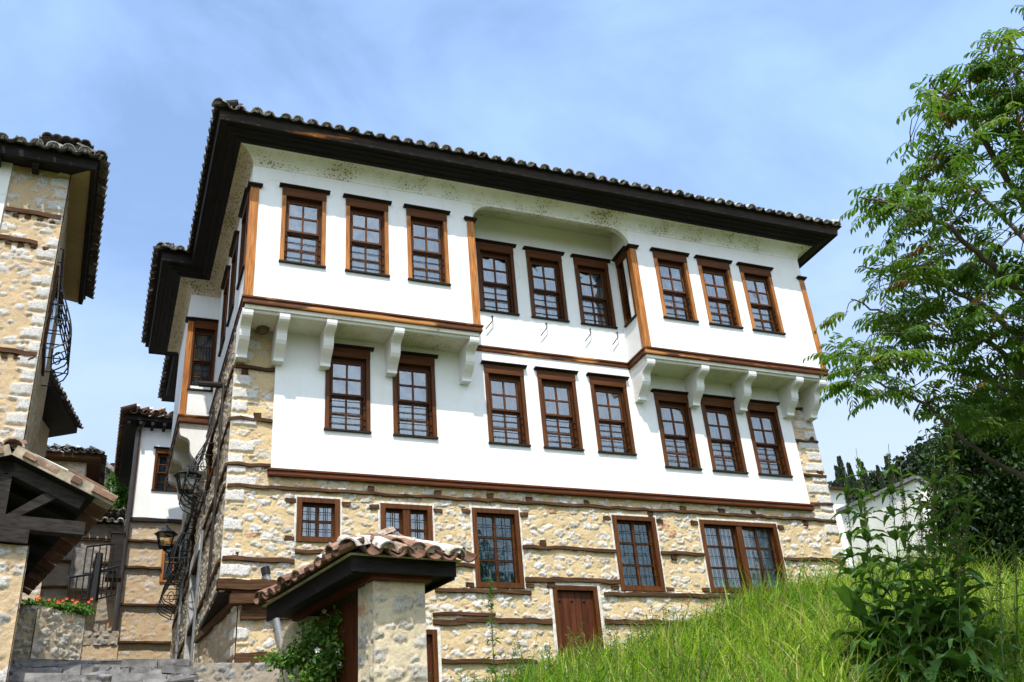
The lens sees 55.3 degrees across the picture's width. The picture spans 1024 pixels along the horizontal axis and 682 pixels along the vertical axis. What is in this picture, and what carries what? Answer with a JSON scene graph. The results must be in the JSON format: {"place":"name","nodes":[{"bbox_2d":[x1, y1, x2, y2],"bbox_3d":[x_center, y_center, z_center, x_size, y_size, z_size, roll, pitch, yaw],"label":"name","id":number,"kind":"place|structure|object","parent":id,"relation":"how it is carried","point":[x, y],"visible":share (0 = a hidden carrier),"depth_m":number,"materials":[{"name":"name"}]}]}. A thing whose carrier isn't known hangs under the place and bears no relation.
{"place":"outdoors","nodes":[
{"label":"outdoors","id":0,"kind":"place"},
{"bbox_2d":[0,0,1023,484],"label":"sky","id":1,"kind":"structure","parent":0,"point":[794,106],"materials":[{"name":"blue"}]},
{"bbox_3d":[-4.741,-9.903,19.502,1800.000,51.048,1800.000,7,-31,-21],"label":"ground","id":2,"kind":"structure","parent":0,"visible":0},
{"bbox_2d":[11,605,85,659],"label":"planter wall","id":3,"kind":"structure","parent":2,"relation":"on","point":[42,632],"depth_m":11.98,"materials":[{"name":"grey stone"}]},
{"bbox_2d":[20,594,99,623],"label":"planter flowers","id":4,"kind":"object","parent":3,"relation":"on","point":[77,609],"visible":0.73,"depth_m":12.30,"materials":[{"name":"green plant"}]},
{"bbox_2d":[21,369,83,599],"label":"stone house","id":5,"kind":"structure","parent":2,"relation":"on","point":[60,417],"depth_m":20.84,"materials":[{"name":"brown tile"}]},
{"bbox_2d":[0,132,110,453],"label":"stone house","id":6,"kind":"structure","parent":2,"relation":"on","point":[53,189],"depth_m":13.95,"materials":[{"name":"beige stone"}]},
{"bbox_2d":[40,265,58,375],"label":"window","id":7,"kind":"structure","parent":6,"relation":"in","point":[53,299],"depth_m":13.91,"materials":[{"name":"brown wood"}]},
{"bbox_2d":[0,437,117,681],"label":"roofed gate","id":8,"kind":"structure","parent":2,"relation":"on","point":[51,514],"depth_m":9.21,"materials":[{"name":"brown wood"}]},
{"bbox_2d":[21,443,106,603],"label":"stone house","id":9,"kind":"structure","parent":2,"relation":"on","point":[90,462],"depth_m":25.07,"materials":[{"name":"grey tile"}]},
{"bbox_2d":[39,508,127,630],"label":"garden wall","id":10,"kind":"structure","parent":2,"relation":"on","point":[55,582],"depth_m":20.50,"materials":[{"name":"grey stone"}]},
{"bbox_2d":[81,630,118,660],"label":"landing wall","id":11,"kind":"structure","parent":2,"relation":"on","point":[99,645],"depth_m":18.25,"materials":[{"name":"beige stone"}]},
{"bbox_2d":[67,547,93,590],"bbox_3d":[-8.923,4.720,20.244,0.415,0.851,0.208,7,-31,-21],"label":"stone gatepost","id":12,"kind":"object","parent":11,"relation":"on","point":[77,561],"visible":0.86,"depth_m":20.16,"materials":[{"name":"grey stone"}]},
{"bbox_2d":[66,543,119,602],"bbox_3d":[-8.267,4.560,19.407,0.864,1.541,1.228,7,-31,-21],"label":"iron railing","id":13,"kind":"object","parent":11,"relation":"on","point":[94,581],"visible":0.97,"depth_m":18.85,"materials":[{"name":"black metal"}]},
{"bbox_2d":[10,657,190,667],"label":"steps","id":14,"kind":"structure","parent":2,"relation":"on","point":[34,663],"depth_m":9.60,"materials":[{"name":"grey stone"}]},
{"bbox_2d":[11,660,192,667],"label":"steps","id":15,"kind":"structure","parent":2,"relation":"on","point":[101,661],"depth_m":9.61,"materials":[{"name":"grey stone"}]},
{"bbox_2d":[8,664,196,674],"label":"steps","id":16,"kind":"structure","parent":2,"relation":"on","point":[84,669],"depth_m":9.30,"materials":[{"name":"grey stone"}]},
{"bbox_2d":[9,667,195,674],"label":"steps","id":17,"kind":"structure","parent":2,"relation":"on","point":[94,669],"depth_m":9.22,"materials":[{"name":"grey stone"}]},
{"bbox_2d":[7,672,198,681],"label":"steps","id":18,"kind":"structure","parent":2,"relation":"on","point":[61,677],"depth_m":8.96,"materials":[{"name":"grey stone"}]},
{"bbox_2d":[105,462,123,629],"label":"grey house","id":19,"kind":"structure","parent":2,"relation":"on","point":[109,467],"depth_m":31.04,"materials":[{"name":"stone"}]},
{"bbox_2d":[104,471,129,518],"bbox_3d":[-10.790,4.595,26.891,1.593,2.103,1.170,-16,-30,20],"label":"bush","id":20,"kind":"object","parent":2,"relation":"on","point":[122,498],"visible":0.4,"depth_m":26.97,"materials":[{"name":"green plant"}]},
{"bbox_2d":[112,403,182,659],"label":"alley house","id":21,"kind":"structure","parent":2,"relation":"on","point":[142,626],"depth_m":23.57,"materials":[{"name":"white paint"}]},
{"bbox_2d":[151,446,176,491],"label":"window","id":22,"kind":"structure","parent":21,"relation":"in","point":[160,478],"depth_m":24.39,"materials":[{"name":"brown wood"}]},
{"bbox_2d":[159,541,177,582],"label":"window","id":23,"kind":"structure","parent":21,"relation":"in","point":[165,542],"depth_m":23.38,"materials":[{"name":"brown wood"}]},
{"bbox_2d":[193,662,278,681],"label":"wall","id":24,"kind":"structure","parent":2,"relation":"on","point":[231,672],"depth_m":11.98,"materials":[{"name":"beige stone"}]},
{"bbox_2d":[247,648,279,662],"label":"wall plant","id":25,"kind":"object","parent":24,"relation":"on","point":[271,652],"depth_m":12.46,"materials":[{"name":"green plant"}]},
{"bbox_2d":[260,566,281,648],"bbox_3d":[-3.140,3.722,13.011,0.474,1.456,0.118,7,-31,-21],"label":"pole","id":26,"kind":"object","parent":24,"relation":"on","point":[265,572],"visible":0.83,"depth_m":12.98,"materials":[{"name":"grey metal"}]},
{"bbox_2d":[252,527,477,681],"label":"roofed gate","id":27,"kind":"structure","parent":2,"relation":"on","point":[378,585],"depth_m":9.42,"materials":[{"name":"beige tile"}]},
{"bbox_2d":[258,601,345,681],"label":"climbing rose","id":28,"kind":"object","parent":27,"relation":"attached to","point":[290,660],"visible":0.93,"depth_m":9.85,"materials":[{"name":"green plant"}]},
{"bbox_2d":[312,597,357,681],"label":"gate door","id":29,"kind":"structure","parent":27,"relation":"in","point":[349,610],"depth_m":9.74,"materials":[{"name":"brown wood"}]},
{"bbox_2d":[481,576,503,681],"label":"dock plant","id":30,"kind":"object","parent":2,"relation":"on","point":[491,591],"visible":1,"depth_m":12.13,"materials":[{"name":"green plant"}]},
{"bbox_2d":[141,97,847,681],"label":"townhouse","id":31,"kind":"structure","parent":2,"relation":"on","point":[561,403],"depth_m":16.08,"materials":[{"name":"white paint"}]},
{"bbox_2d":[104,531,125,581],"bbox_3d":[-8.371,4.556,20.659,0.320,0.990,0.340,7,-31,-21],"label":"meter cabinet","id":32,"kind":"object","parent":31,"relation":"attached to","point":[117,538],"visible":0.88,"depth_m":20.55,"materials":[{"name":"grey metal"}]},
{"bbox_2d":[154,525,187,566],"bbox_3d":[-6.679,3.999,19.080,0.610,0.835,0.417,21,-38,-39],"label":"wall lantern","id":33,"kind":"object","parent":31,"relation":"attached to","point":[166,531],"depth_m":19.02,"materials":[{"name":"black metal"}]},
{"bbox_2d":[173,465,206,513],"bbox_3d":[-5.487,2.489,16.493,0.482,0.858,0.469,-15,-30,17],"label":"wall lantern","id":34,"kind":"object","parent":31,"relation":"attached to","point":[180,475],"depth_m":16.49,"materials":[{"name":"black metal"}]},
{"bbox_2d":[190,507,197,560],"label":"window","id":35,"kind":"structure","parent":31,"relation":"in","point":[193,539],"depth_m":18.60,"materials":[{"name":"brown wood"}]},
{"bbox_2d":[187,317,218,391],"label":"window","id":36,"kind":"structure","parent":31,"relation":"in","point":[204,337],"depth_m":18.44,"materials":[{"name":"brown wood"}]},
{"bbox_2d":[206,453,213,489],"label":"window","id":37,"kind":"structure","parent":31,"relation":"in","point":[210,460],"depth_m":17.18,"materials":[{"name":"brown wood"}]},
{"bbox_2d":[218,265,230,356],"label":"window","id":38,"kind":"structure","parent":31,"relation":"in","point":[226,277],"depth_m":17.61,"materials":[{"name":"brown wood"}]},
{"bbox_2d":[226,230,239,326],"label":"window","id":39,"kind":"structure","parent":31,"relation":"in","point":[233,253],"depth_m":16.72,"materials":[{"name":"brown wood"}]},
{"bbox_2d":[236,187,249,289],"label":"window","id":40,"kind":"structure","parent":31,"relation":"in","point":[244,208],"depth_m":15.77,"materials":[{"name":"brown wood"}]},
{"bbox_2d":[256,325,268,334],"bbox_3d":[-3.810,-0.150,14.945,0.200,0.100,0.190,7,-31,-21],"label":"swallow nest","id":41,"kind":"object","parent":31,"relation":"attached to","point":[262,329],"visible":1,"depth_m":14.89,"materials":[{"name":"brown soil"}]},
{"bbox_2d":[278,182,330,268],"bbox_3d":[-3.308,-1.781,15.469,0.810,1.460,0.272,7,-31,-21],"label":"window","id":42,"kind":"structure","parent":31,"relation":"in","point":[303,215],"depth_m":15.54,"materials":[{"name":"brown wood"}]},
{"bbox_2d":[293,495,341,542],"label":"window","id":43,"kind":"structure","parent":31,"relation":"in","point":[317,519],"depth_m":14.05,"materials":[{"name":"brown wood"}]},
{"bbox_2d":[324,343,373,433],"bbox_3d":[-2.552,0.760,15.124,0.810,1.460,0.272,7,-31,-21],"label":"window","id":44,"kind":"structure","parent":31,"relation":"in","point":[347,379],"depth_m":15.17,"materials":[{"name":"brown wood"}]},
{"bbox_2d":[343,193,391,277],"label":"window","id":45,"kind":"structure","parent":31,"relation":"in","point":[367,235],"depth_m":15.90,"materials":[{"name":"brown wood"}]},
{"bbox_2d":[378,501,434,540],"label":"window","id":46,"kind":"structure","parent":31,"relation":"in","point":[415,520],"depth_m":14.53,"materials":[{"name":"brown wood"}]},
{"bbox_2d":[392,351,438,439],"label":"window","id":47,"kind":"structure","parent":31,"relation":"in","point":[414,391],"depth_m":15.55,"materials":[{"name":"brown wood"}]},
{"bbox_2d":[403,203,450,285],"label":"window","id":48,"kind":"structure","parent":31,"relation":"in","point":[427,236],"depth_m":16.26,"materials":[{"name":"brown wood"}]},
{"bbox_2d":[426,636,431,681],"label":"door","id":49,"kind":"structure","parent":31,"relation":"in","point":[428,638],"depth_m":13.66,"materials":[{"name":"brown wood"}]},
{"bbox_2d":[475,238,519,315],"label":"window","id":50,"kind":"structure","parent":31,"relation":"in","point":[495,259],"depth_m":17.31,"materials":[{"name":"brown wood"}]},
{"bbox_2d":[469,505,526,588],"bbox_3d":[-0.254,3.158,14.882,0.840,1.255,0.235,7,-31,-21],"label":"window","id":51,"kind":"structure","parent":31,"relation":"in","point":[496,534],"depth_m":14.89,"materials":[{"name":"brown wood"}]},
{"bbox_2d":[480,360,530,446],"bbox_3d":[-0.112,1.061,16.059,0.810,1.460,0.272,7,-31,-21],"label":"window","id":52,"kind":"structure","parent":31,"relation":"in","point":[507,418],"depth_m":16.12,"materials":[{"name":"brown wood"}]},
{"bbox_2d":[522,246,569,322],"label":"window","id":53,"kind":"structure","parent":31,"relation":"in","point":[544,266],"depth_m":17.65,"materials":[{"name":"brown wood"}]},
{"bbox_2d":[533,366,584,451],"bbox_3d":[0.774,1.170,16.398,0.810,1.460,0.272,7,-31,-21],"label":"window","id":54,"kind":"structure","parent":31,"relation":"in","point":[560,418],"depth_m":16.46,"materials":[{"name":"brown wood"}]},
{"bbox_2d":[557,591,597,665],"bbox_3d":[0.982,4.412,14.677,0.615,1.300,0.090,7,-31,-21],"label":"door","id":55,"kind":"structure","parent":31,"relation":"in","point":[575,608],"depth_m":14.79,"materials":[{"name":"brown wood"}]},
{"bbox_2d":[570,253,617,328],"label":"window","id":56,"kind":"structure","parent":31,"relation":"in","point":[596,307],"depth_m":17.99,"materials":[{"name":"brown wood"}]},
{"bbox_2d":[586,372,636,455],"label":"window","id":57,"kind":"structure","parent":31,"relation":"in","point":[612,417],"depth_m":16.81,"materials":[{"name":"brown wood"}]},
{"bbox_2d":[611,245,636,327],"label":"window","id":58,"kind":"structure","parent":31,"relation":"in","point":[621,254],"depth_m":17.92,"materials":[{"name":"brown wood"}]},
{"bbox_2d":[609,513,666,591],"bbox_3d":[1.981,3.425,15.743,0.860,1.255,0.235,7,-31,-21],"label":"window","id":59,"kind":"structure","parent":31,"relation":"in","point":[638,557],"depth_m":15.75,"materials":[{"name":"brown wood"}]},
{"bbox_2d":[649,247,698,322],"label":"window","id":60,"kind":"structure","parent":31,"relation":"in","point":[671,267],"depth_m":17.92,"materials":[{"name":"brown wood"}]},
{"bbox_2d":[650,388,702,470],"bbox_3d":[2.856,1.579,17.107,0.810,1.460,0.272,7,-31,-21],"label":"window","id":61,"kind":"structure","parent":31,"relation":"in","point":[675,421],"depth_m":17.17,"materials":[{"name":"brown wood"}]},
{"bbox_2d":[694,254,743,328],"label":"window","id":62,"kind":"structure","parent":31,"relation":"in","point":[721,304],"depth_m":18.26,"materials":[{"name":"brown wood"}]},
{"bbox_2d":[700,394,748,473],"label":"window","id":63,"kind":"structure","parent":31,"relation":"in","point":[719,415],"depth_m":17.51,"materials":[{"name":"brown wood"}]},
{"bbox_2d":[696,517,788,593],"bbox_3d":[3.854,3.648,16.466,1.620,1.255,0.235,7,-31,-21],"label":"window","id":64,"kind":"structure","parent":31,"relation":"in","point":[722,541],"depth_m":16.50,"materials":[{"name":"brown wood"}]},
{"bbox_2d":[736,262,785,334],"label":"window","id":65,"kind":"structure","parent":31,"relation":"in","point":[759,291],"depth_m":18.59,"materials":[{"name":"brown wood"}]},
{"bbox_2d":[746,399,792,477],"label":"window","id":66,"kind":"structure","parent":31,"relation":"in","point":[769,448],"depth_m":17.84,"materials":[{"name":"brown wood"}]},
{"bbox_2d":[428,550,1023,681],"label":"grass","id":67,"kind":"structure","parent":2,"relation":"on","point":[745,611],"depth_m":12.80,"materials":[{"name":"green plant"}]},
{"bbox_2d":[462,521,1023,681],"bbox_3d":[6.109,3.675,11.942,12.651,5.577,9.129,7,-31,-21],"label":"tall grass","id":68,"kind":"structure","parent":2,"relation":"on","point":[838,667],"depth_m":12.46,"materials":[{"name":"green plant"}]},
{"bbox_2d":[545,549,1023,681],"bbox_3d":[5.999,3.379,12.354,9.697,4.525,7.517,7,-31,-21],"label":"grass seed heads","id":69,"kind":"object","parent":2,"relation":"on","point":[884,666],"depth_m":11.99,"materials":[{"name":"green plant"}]},
{"bbox_2d":[828,486,852,567],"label":"house","id":70,"kind":"structure","parent":2,"relation":"on","point":[839,502],"depth_m":44.95,"materials":[{"name":"white paint"}]},
{"bbox_2d":[818,472,934,681],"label":"dock plant","id":71,"kind":"object","parent":2,"relation":"on","point":[848,597],"visible":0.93,"depth_m":11.13,"materials":[{"name":"green plant"}]},
{"bbox_2d":[838,450,917,670],"bbox_3d":[4.126,2.628,11.506,0.978,2.844,0.981,18,-36,-36],"label":"dock plant","id":72,"kind":"object","parent":2,"relation":"on","point":[873,558],"visible":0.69,"depth_m":11.60,"materials":[{"name":"green plant"}]},
{"bbox_2d":[845,490,943,681],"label":"dock plant","id":73,"kind":"object","parent":2,"relation":"on","point":[870,568],"visible":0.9,"depth_m":11.04,"materials":[{"name":"green plant"}]},
{"bbox_2d":[836,476,963,570],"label":"white house","id":74,"kind":"structure","parent":2,"relation":"on","point":[909,483],"depth_m":28.06,"materials":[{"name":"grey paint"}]},
{"bbox_2d":[865,554,934,681],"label":"dock plant","id":75,"kind":"object","parent":2,"relation":"on","point":[896,632],"visible":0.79,"depth_m":10.28,"materials":[{"name":"green plant"}]},
{"bbox_2d":[867,467,955,677],"bbox_3d":[4.457,2.722,11.343,1.194,2.506,0.798,-10,-29,9],"label":"dock plant","id":76,"kind":"object","parent":2,"relation":"on","point":[906,527],"visible":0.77,"depth_m":11.45,"materials":[{"name":"green plant"}]},
{"bbox_2d":[803,5,1023,480],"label":"tree","id":77,"kind":"object","parent":2,"relation":"on","point":[999,106],"visible":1,"depth_m":9.68,"materials":[{"name":"green plant"}]},
{"bbox_2d":[866,443,963,676],"bbox_3d":[4.283,2.582,11.192,0.908,2.889,1.218,20,-37,-38],"label":"dock plant","id":78,"kind":"object","parent":2,"relation":"on","point":[894,534],"visible":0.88,"depth_m":11.16,"materials":[{"name":"green plant"}]},
{"bbox_2d":[871,546,967,681],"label":"dock plant","id":79,"kind":"object","parent":2,"relation":"on","point":[916,611],"visible":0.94,"depth_m":10.07,"materials":[{"name":"green plant"}]},
{"bbox_2d":[888,493,953,681],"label":"dock plant","id":80,"kind":"object","parent":2,"relation":"on","point":[920,565],"visible":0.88,"depth_m":10.68,"materials":[{"name":"green plant"}]},
{"bbox_2d":[890,456,995,652],"bbox_3d":[4.668,2.686,11.250,1.335,2.595,0.928,-12,-29,13],"label":"dock plant","id":81,"kind":"object","parent":2,"relation":"on","point":[930,540],"visible":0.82,"depth_m":11.18,"materials":[{"name":"green plant"}]},
{"bbox_2d":[891,434,1002,669],"bbox_3d":[4.689,2.410,10.925,1.297,2.961,1.015,7,-31,-21],"label":"dock plant","id":82,"kind":"object","parent":2,"relation":"on","point":[974,605],"visible":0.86,"depth_m":10.89,"materials":[{"name":"green plant"}]},
{"bbox_2d":[916,420,1001,544],"bbox_3d":[8.624,2.866,18.730,1.530,3.212,1.881,-7,-29,4],"label":"shrub","id":83,"kind":"object","parent":2,"relation":"on","point":[923,466],"visible":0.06,"depth_m":18.92,"materials":[{"name":"green plant"}]},
{"bbox_2d":[909,478,1012,666],"bbox_3d":[4.796,2.680,10.617,1.133,2.338,1.088,-14,-30,17],"label":"dock plant","id":84,"kind":"object","parent":2,"relation":"on","point":[963,559],"visible":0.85,"depth_m":10.58,"materials":[{"name":"green plant"}]},
{"bbox_2d":[901,350,1023,588],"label":"tree","id":85,"kind":"object","parent":2,"relation":"on","point":[1003,509],"visible":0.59,"depth_m":15.62,"materials":[{"name":"green plant"}]},
{"bbox_2d":[921,569,1023,681],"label":"dock plant","id":86,"kind":"object","parent":2,"relation":"on","point":[967,657],"visible":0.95,"depth_m":9.56,"materials":[{"name":"green plant"}]},
{"bbox_2d":[990,552,1023,681],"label":"dock plant","id":87,"kind":"object","parent":2,"relation":"on","point":[1014,665],"visible":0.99,"depth_m":9.52,"materials":[{"name":"green plant"}]},
{"bbox_2d":[1007,536,1023,663],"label":"dock plant","id":88,"kind":"object","parent":2,"relation":"on","point":[1014,638],"visible":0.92,"depth_m":10.36,"materials":[{"name":"green plant"}]},
{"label":"hill","id":89,"kind":"structure","parent":0,"visible":0},
{"bbox_2d":[834,465,842,486],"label":"cypress","id":90,"kind":"object","parent":89,"relation":"on","point":[838,476],"visible":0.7,"depth_m":283.49,"materials":[{"name":"green plant"}]},
{"bbox_2d":[837,455,851,497],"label":"cypress","id":91,"kind":"object","parent":89,"relation":"on","point":[841,468],"visible":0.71,"depth_m":283.78,"materials":[{"name":"green plant"}]},
{"bbox_2d":[846,462,859,496],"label":"cypress","id":92,"kind":"object","parent":89,"relation":"on","point":[852,479],"visible":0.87,"depth_m":282.01,"materials":[{"name":"green plant"}]},
{"bbox_2d":[861,461,871,493],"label":"cypress","id":93,"kind":"object","parent":89,"relation":"on","point":[866,481],"visible":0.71,"depth_m":280.20,"materials":[{"name":"green plant"}]},
{"bbox_2d":[875,465,886,488],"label":"cypress","id":94,"kind":"object","parent":89,"relation":"on","point":[882,482],"visible":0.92,"depth_m":278.86,"materials":[{"name":"green plant"}]},
{"bbox_2d":[884,456,896,484],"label":"cypress","id":95,"kind":"object","parent":89,"relation":"on","point":[893,474],"visible":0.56,"depth_m":278.23,"materials":[{"name":"green plant"}]},
{"bbox_2d":[827,425,1007,523],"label":"forest","id":96,"kind":"object","parent":89,"relation":"on","point":[909,464],"visible":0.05,"depth_m":286.77,"materials":[{"name":"green plant"}]},
{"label":"steps","id":97,"kind":"structure","parent":0,"visible":0},
{"bbox_2d":[139,678,170,681],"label":"steps","id":98,"kind":"structure","parent":97,"relation":"on","point":[157,680],"depth_m":8.82,"materials":[{"name":"grey stone"}]},
{"bbox_2d":[8,674,197,681],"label":"steps","id":99,"kind":"structure","parent":98,"relation":"on","point":[105,677],"depth_m":8.96,"materials":[{"name":"grey stone"}]}
]}

